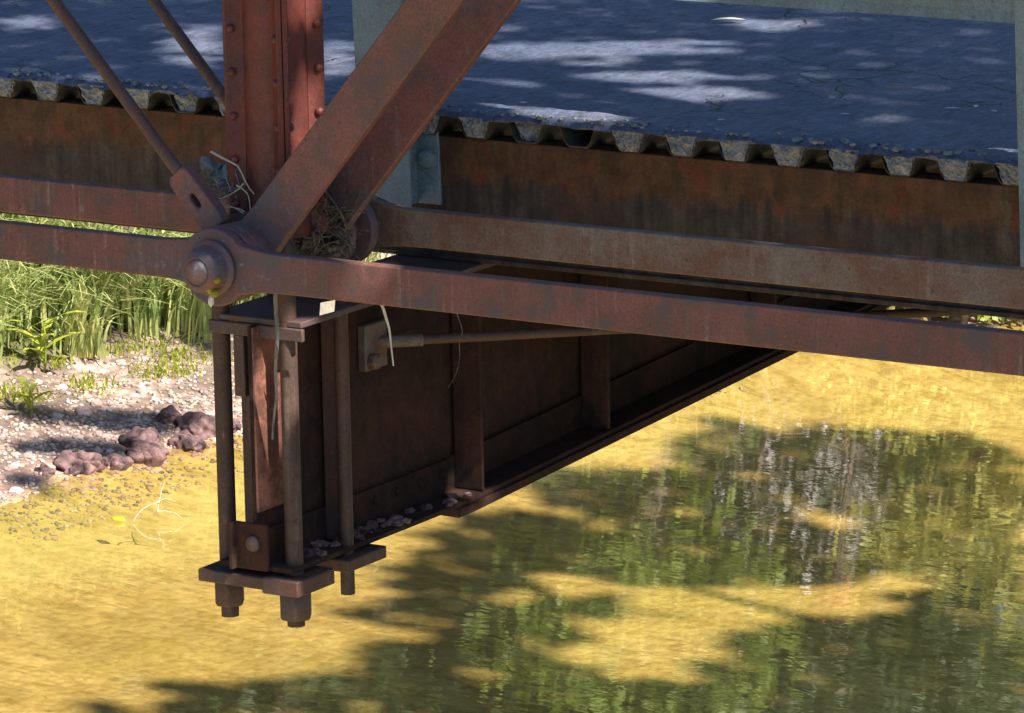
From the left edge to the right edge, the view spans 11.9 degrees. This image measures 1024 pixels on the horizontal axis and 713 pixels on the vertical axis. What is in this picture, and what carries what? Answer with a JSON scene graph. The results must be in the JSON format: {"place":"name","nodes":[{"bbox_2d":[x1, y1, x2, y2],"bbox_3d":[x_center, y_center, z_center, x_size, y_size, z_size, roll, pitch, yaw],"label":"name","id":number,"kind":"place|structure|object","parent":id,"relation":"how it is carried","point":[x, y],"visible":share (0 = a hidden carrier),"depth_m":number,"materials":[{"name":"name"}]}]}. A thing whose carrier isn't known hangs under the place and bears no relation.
{"place":"outdoors","nodes":[
{"label":"outdoors","id":0,"kind":"place"},
{"bbox_2d":[181,196,387,306],"bbox_3d":[-0.547,-0.277,12.073,0.188,0.188,0.815,7,14,31],"label":"truss pin","id":1,"kind":"object","parent":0,"point":[207,267],"visible":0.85,"depth_m":11.75,"materials":[{"name":"paint"}]},
{"bbox_2d":[0,220,255,301],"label":"eyebar","id":2,"kind":"object","parent":1,"relation":"attached to","point":[130,253],"visible":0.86,"depth_m":12.04,"materials":[{"name":"red paint"}]},
{"bbox_2d":[46,0,269,249],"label":"counter rod","id":3,"kind":"object","parent":1,"relation":"attached to","point":[198,199],"visible":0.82,"depth_m":11.95,"materials":[{"name":"paint"}]},
{"bbox_2d":[0,174,377,260],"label":"eyebar","id":4,"kind":"object","parent":1,"relation":"attached to","point":[134,206],"visible":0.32,"depth_m":12.64,"materials":[{"name":"red paint"}]},
{"bbox_2d":[147,0,355,259],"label":"counter rod","id":5,"kind":"object","parent":1,"relation":"attached to","point":[188,47],"visible":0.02,"depth_m":12.29,"materials":[{"name":"paint"}]},
{"bbox_2d":[198,210,334,627],"bbox_3d":[-0.620,0.148,12.063,0.306,1.038,0.164,7,14,31],"label":"hanger bolt","id":6,"kind":"object","parent":1,"relation":"hanging from","point":[294,591],"visible":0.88,"depth_m":12.06,"materials":[{"name":"brown metal"}]},
{"bbox_2d":[198,154,249,205],"bbox_3d":[-0.694,-0.424,11.990,0.180,0.155,0.142,7,14,31],"label":"lichen tuft","id":7,"kind":"object","parent":6,"relation":"on","point":[217,173],"visible":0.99,"depth_m":11.98,"materials":[{"name":"grey plant"}]},
{"bbox_2d":[210,151,253,209],"bbox_3d":[-0.685,-0.424,11.942,0.127,0.149,0.026,6,14,28],"label":"twig","id":8,"kind":"object","parent":6,"relation":"on","point":[227,160],"visible":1,"depth_m":11.94,"materials":[{"name":"wood"}]},
{"bbox_2d":[223,205,244,213],"bbox_3d":[-0.674,-0.340,11.954,0.120,0.061,0.011,2,13,14],"label":"twig","id":9,"kind":"object","parent":6,"relation":"on","point":[235,208],"visible":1,"depth_m":11.95,"materials":[{"name":"wood"}]},
{"bbox_2d":[209,254,889,574],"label":"floor beam","id":10,"kind":"structure","parent":6,"relation":"hanging from","point":[494,421],"depth_m":12.70,"materials":[{"name":"brown metal"}]},
{"bbox_2d":[303,492,471,557],"bbox_3d":[-0.328,0.427,12.441,0.097,0.026,0.748,7,14,31],"label":"silt pile","id":11,"kind":"object","parent":10,"relation":"on","point":[395,520],"visible":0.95,"depth_m":12.42,"materials":[{"name":"grey soil"}]},
{"bbox_2d":[448,314,462,386],"bbox_3d":[-0.146,-0.025,12.338,0.015,0.221,0.058,-11,15,-37],"label":"rootlet","id":12,"kind":"object","parent":10,"relation":"hanging from","point":[459,345],"visible":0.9,"depth_m":12.32,"materials":[{"name":"brown plant"}]},
{"bbox_2d":[0,94,1023,319],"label":"stringer","id":13,"kind":"object","parent":10,"relation":"on","point":[882,210],"depth_m":12.30,"materials":[{"name":"brown metal"}]},
{"bbox_2d":[352,0,441,206],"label":"guardrail post","id":14,"kind":"object","parent":13,"relation":"attached to","point":[414,177],"visible":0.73,"depth_m":12.51,"materials":[{"name":"grey metal"}]},
{"bbox_2d":[683,0,1014,22],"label":"guardrail","id":15,"kind":"object","parent":14,"relation":"attached to","point":[1002,11],"depth_m":11.81,"materials":[{"name":"grey metal"}]},
{"bbox_2d":[0,0,1018,186],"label":"bridge deck","id":16,"kind":"structure","parent":13,"relation":"on","point":[787,87],"depth_m":13.09,"materials":[{"name":"asphalt"}]},
{"bbox_2d":[713,17,744,19],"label":"fallen leaf","id":17,"kind":"object","parent":16,"relation":"on","point":[728,18],"visible":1,"depth_m":13.93,"materials":[{"name":"plant"}]},
{"bbox_2d":[1014,0,1023,266],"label":"guardrail post","id":18,"kind":"object","parent":13,"relation":"attached to","point":[1019,26],"visible":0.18,"depth_m":11.51,"materials":[{"name":"grey metal"}]},
{"bbox_2d":[30,92,996,177],"bbox_3d":[-3.076,-0.984,15.499,32.000,0.321,0.140,7,14,31],"label":"decking","id":19,"kind":"object","parent":10,"relation":"on","point":[937,170],"depth_m":13.18,"materials":[{"name":"grey metal"}]},
{"bbox_2d":[357,308,974,371],"bbox_3d":[2.330,-0.180,12.857,5.538,0.120,0.099,-3,12,-10],"label":"brace rod","id":20,"kind":"object","parent":10,"relation":"attached to","point":[373,341],"visible":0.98,"depth_m":12.43,"materials":[{"name":"brown metal"}]},
{"bbox_2d":[222,0,328,241],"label":"riveted column","id":21,"kind":"structure","parent":1,"relation":"attached to","point":[274,77],"depth_m":11.90,"materials":[{"name":"red metal"}]},
{"bbox_2d":[267,208,385,594],"bbox_3d":[-0.486,0.092,12.246,0.275,1.004,0.175,7,14,31],"label":"hanger bolt","id":22,"kind":"object","parent":1,"relation":"hanging from","point":[346,565],"visible":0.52,"depth_m":12.20,"materials":[{"name":"brown metal"}]},
{"bbox_2d":[293,188,369,260],"bbox_3d":[-0.495,-0.347,12.078,0.278,0.339,0.348,-1,12,1],"label":"flood debris","id":23,"kind":"object","parent":1,"relation":"attached to","point":[333,249],"visible":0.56,"depth_m":12.03,"materials":[{"name":"brown plant"}]},
{"bbox_2d":[232,0,466,294],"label":"diagonal eyebar","id":24,"kind":"object","parent":1,"relation":"attached to","point":[357,106],"visible":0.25,"depth_m":11.65,"materials":[{"name":"paint"}]},
{"bbox_2d":[317,0,520,256],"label":"diagonal eyebar","id":25,"kind":"object","parent":1,"relation":"attached to","point":[428,88],"visible":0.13,"depth_m":11.90,"materials":[{"name":"red paint"}]},
{"bbox_2d":[182,227,1023,375],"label":"eyebar","id":26,"kind":"object","parent":1,"relation":"attached to","point":[886,338],"visible":0.94,"depth_m":11.21,"materials":[{"name":"red paint"}]},
{"bbox_2d":[272,294,278,439],"bbox_3d":[-0.576,0.005,11.886,0.015,0.411,0.043,-12,16,-41],"label":"straw stalk","id":27,"kind":"object","parent":26,"relation":"hanging from","point":[275,303],"visible":0.88,"depth_m":11.87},
{"bbox_2d":[320,300,334,314],"bbox_3d":[-0.445,-0.118,11.787,0.047,0.043,0.010,7,14,31],"label":"caught leaf","id":28,"kind":"object","parent":26,"relation":"attached to","point":[327,307],"visible":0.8,"depth_m":11.79,"materials":[{"name":"plant"}]},
{"bbox_2d":[380,305,393,365],"bbox_3d":[-0.318,-0.060,12.246,0.010,0.184,0.074,7,14,31],"label":"straw stalk","id":29,"kind":"object","parent":26,"relation":"hanging from","point":[385,317],"visible":0.78,"depth_m":12.26,"materials":[{"name":"beige plant"}]},
{"bbox_2d":[369,196,1023,309],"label":"eyebar","id":30,"kind":"object","parent":1,"relation":"attached to","point":[974,283],"visible":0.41,"depth_m":11.81,"materials":[{"name":"brown metal"}]},
{"bbox_2d":[0,221,1022,505],"bbox_3d":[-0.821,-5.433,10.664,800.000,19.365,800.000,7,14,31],"label":"ground","id":31,"kind":"structure","parent":0,"point":[24,367],"depth_m":28.30,"materials":[{"name":"grey gravel"}]},
{"bbox_2d":[3,465,17,470],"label":"river stone","id":32,"kind":"object","parent":31,"relation":"on","point":[10,468],"visible":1,"depth_m":26.67,"materials":[{"name":"beige stone"}]},
{"bbox_2d":[10,462,19,466],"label":"river stone","id":33,"kind":"object","parent":31,"relation":"on","point":[16,464],"visible":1,"depth_m":26.73,"materials":[{"name":"white stone"}]},
{"bbox_2d":[8,487,23,493],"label":"river stone","id":34,"kind":"object","parent":31,"relation":"on","point":[16,490],"visible":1,"depth_m":26.32,"materials":[{"name":"white stone"}]},
{"bbox_2d":[3,376,53,414],"bbox_3d":[-2.743,0.246,27.712,0.248,0.227,0.289,7,14,31],"label":"weed","id":35,"kind":"object","parent":31,"relation":"on","point":[28,401],"visible":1,"depth_m":27.73,"materials":[{"name":"green plant"}]},
{"bbox_2d":[25,452,32,457],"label":"river stone","id":36,"kind":"object","parent":31,"relation":"on","point":[30,455],"visible":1,"depth_m":26.94,"materials":[{"name":"beige stone"}]},
{"bbox_2d":[29,431,38,437],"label":"river stone","id":37,"kind":"object","parent":31,"relation":"on","point":[32,433],"visible":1,"depth_m":27.33,"materials":[{"name":"beige stone"}]},
{"bbox_2d":[30,379,42,384],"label":"river stone","id":38,"kind":"object","parent":31,"relation":"on","point":[40,382],"visible":0.69,"depth_m":28.22,"materials":[{"name":"beige stone"}]},
{"bbox_2d":[1,310,84,371],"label":"weed","id":39,"kind":"object","parent":31,"relation":"on","point":[39,344],"visible":1,"depth_m":28.41,"materials":[{"name":"green plant"}]},
{"bbox_2d":[35,463,55,475],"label":"boulder","id":40,"kind":"object","parent":31,"relation":"on","point":[45,469],"visible":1,"depth_m":26.70,"materials":[{"name":"stone"}]},
{"bbox_2d":[48,451,55,455],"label":"river stone","id":41,"kind":"object","parent":31,"relation":"on","point":[53,453],"visible":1,"depth_m":27.04,"materials":[{"name":"beige stone"}]},
{"bbox_2d":[51,413,62,417],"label":"river stone","id":42,"kind":"object","parent":31,"relation":"on","point":[56,415],"visible":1,"depth_m":27.74,"materials":[{"name":"grey stone"}]},
{"bbox_2d":[56,384,67,389],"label":"river stone","id":43,"kind":"object","parent":31,"relation":"on","point":[63,386],"visible":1,"depth_m":28.20,"materials":[{"name":"beige stone"}]},
{"bbox_2d":[64,467,80,475],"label":"boulder","id":44,"kind":"object","parent":31,"relation":"on","point":[73,471],"visible":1,"depth_m":26.73,"materials":[{"name":"stone"}]},
{"bbox_2d":[73,434,83,439],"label":"river stone","id":45,"kind":"object","parent":31,"relation":"on","point":[78,436],"visible":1,"depth_m":27.35,"materials":[{"name":"beige stone"}]},
{"bbox_2d":[53,450,104,473],"bbox_3d":[-2.375,0.595,26.853,0.283,0.169,0.197,-3,13,-10],"label":"boulder","id":46,"kind":"object","parent":31,"relation":"on","point":[84,462],"visible":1,"depth_m":26.80,"materials":[{"name":"stone"}]},
{"bbox_2d":[74,406,91,415],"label":"river stone","id":47,"kind":"object","parent":31,"relation":"on","point":[79,410],"visible":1,"depth_m":27.78,"materials":[{"name":"grey stone"}]},
{"bbox_2d":[90,398,101,405],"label":"river stone","id":48,"kind":"object","parent":31,"relation":"on","point":[96,402],"visible":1,"depth_m":27.98,"materials":[{"name":"beige stone"}]},
{"bbox_2d":[93,430,102,436],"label":"river stone","id":49,"kind":"object","parent":31,"relation":"on","point":[97,432],"visible":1,"depth_m":27.42,"materials":[{"name":"beige stone"}]},
{"bbox_2d":[105,448,113,453],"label":"river stone","id":50,"kind":"object","parent":31,"relation":"on","point":[110,451],"visible":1,"depth_m":27.17,"materials":[{"name":"grey stone"}]},
{"bbox_2d":[102,453,133,466],"bbox_3d":[-2.200,0.589,27.005,0.203,0.119,0.151,7,14,31],"label":"boulder","id":51,"kind":"object","parent":31,"relation":"on","point":[114,460],"visible":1,"depth_m":26.95,"materials":[{"name":"stone"}]},
{"bbox_2d":[0,321,237,409],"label":"short grass","id":52,"kind":"structure","parent":31,"relation":"on","point":[174,353],"depth_m":28.54,"materials":[{"name":"green plant"}]},
{"bbox_2d":[0,325,242,507],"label":"pebbles","id":53,"kind":"object","parent":31,"relation":"on","point":[82,419],"visible":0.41,"depth_m":27.67,"materials":[{"name":"pink stone"}]},
{"bbox_2d":[116,359,126,364],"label":"river stone","id":54,"kind":"object","parent":31,"relation":"on","point":[121,362],"visible":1,"depth_m":28.66,"materials":[{"name":"beige stone"}]},
{"bbox_2d":[118,426,163,447],"bbox_3d":[-2.064,0.476,27.316,0.245,0.167,0.247,-5,13,-17],"label":"boulder","id":55,"kind":"object","parent":31,"relation":"on","point":[147,435],"visible":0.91,"depth_m":27.28,"materials":[{"name":"brown stone"}]},
{"bbox_2d":[140,389,148,394],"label":"river stone","id":56,"kind":"object","parent":31,"relation":"on","point":[144,391],"visible":1,"depth_m":28.21,"materials":[{"name":"beige stone"}]},
{"bbox_2d":[124,440,169,460],"bbox_3d":[-2.025,0.554,27.142,0.255,0.175,0.225,0,12,3],"label":"boulder","id":57,"kind":"object","parent":31,"relation":"on","point":[139,450],"visible":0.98,"depth_m":27.05,"materials":[{"name":"stone"}]},
{"bbox_2d":[150,396,159,401],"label":"river stone","id":58,"kind":"object","parent":31,"relation":"on","point":[154,398],"visible":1,"depth_m":28.13,"materials":[{"name":"beige stone"}]},
{"bbox_2d":[155,405,181,425],"bbox_3d":[-1.929,0.348,27.776,0.197,0.135,0.141,7,14,31],"label":"boulder","id":59,"kind":"object","parent":31,"relation":"on","point":[169,414],"visible":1,"depth_m":27.74,"materials":[{"name":"brown stone"}]},
{"bbox_2d":[176,411,215,439],"bbox_3d":[-1.782,0.399,27.608,0.303,0.176,0.267,7,14,31],"label":"boulder","id":60,"kind":"object","parent":31,"relation":"on","point":[199,424],"visible":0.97,"depth_m":27.54,"materials":[{"name":"brown stone"}]},
{"bbox_2d":[0,213,392,363],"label":"grass","id":61,"kind":"structure","parent":31,"relation":"on","point":[140,304],"depth_m":28.87,"materials":[{"name":"green plant"}]},
{"bbox_2d":[233,418,240,432],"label":"boulder","id":62,"kind":"object","parent":31,"relation":"on","point":[236,424],"visible":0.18,"depth_m":27.66,"materials":[{"name":"brown stone"}]},
{"bbox_2d":[362,252,395,261],"bbox_3d":[-0.904,-0.569,29.876,0.730,0.714,0.795,-4,13,-15],"label":"pale rock","id":63,"kind":"object","parent":31,"relation":"on","point":[382,256],"depth_m":29.59,"materials":[{"name":"stone"}]},
{"bbox_2d":[885,306,944,320],"bbox_3d":[2.261,-0.442,30.062,1.008,1.057,0.948,7,14,31],"label":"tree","id":64,"kind":"object","parent":31,"relation":"on","point":[893,307],"depth_m":29.87,"materials":[{"name":"green plant"}]},
{"bbox_2d":[900,307,930,320],"bbox_3d":[2.460,-0.432,30.240,1.041,0.975,0.973,-9,15,-33],"label":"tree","id":65,"kind":"object","parent":31,"relation":"on","point":[928,318],"depth_m":30.07,"materials":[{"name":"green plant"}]},
{"bbox_2d":[945,315,1003,324],"bbox_3d":[2.720,-0.411,30.074,0.799,1.034,0.923,-6,13,-22],"label":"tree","id":66,"kind":"object","parent":31,"relation":"on","point":[963,319],"visible":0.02,"depth_m":30.00,"materials":[{"name":"green plant"}]},
{"bbox_2d":[0,320,1023,712],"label":"water","id":67,"kind":"structure","parent":0,"point":[802,532],"depth_m":24.33,"materials":[{"name":"yellow liquid"}]},
{"bbox_2d":[110,517,124,521],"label":"floating leaf","id":68,"kind":"object","parent":67,"relation":"on","point":[119,519],"visible":1,"depth_m":25.70,"materials":[{"name":"yellow plant"}]},
{"bbox_2d":[133,484,183,520],"bbox_3d":[-1.865,0.777,25.677,0.212,0.174,0.199,-9,15,-33],"label":"twig","id":69,"kind":"object","parent":67,"relation":"on","point":[157,506],"visible":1,"depth_m":25.70,"materials":[{"name":"wood"}]},
{"bbox_2d":[167,433,206,448],"bbox_3d":[-1.809,0.479,27.368,0.210,0.102,0.171,7,14,31],"label":"boulder","id":70,"kind":"object","parent":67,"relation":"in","point":[184,441],"visible":1,"depth_m":27.32,"materials":[{"name":"stone"}]}
]}

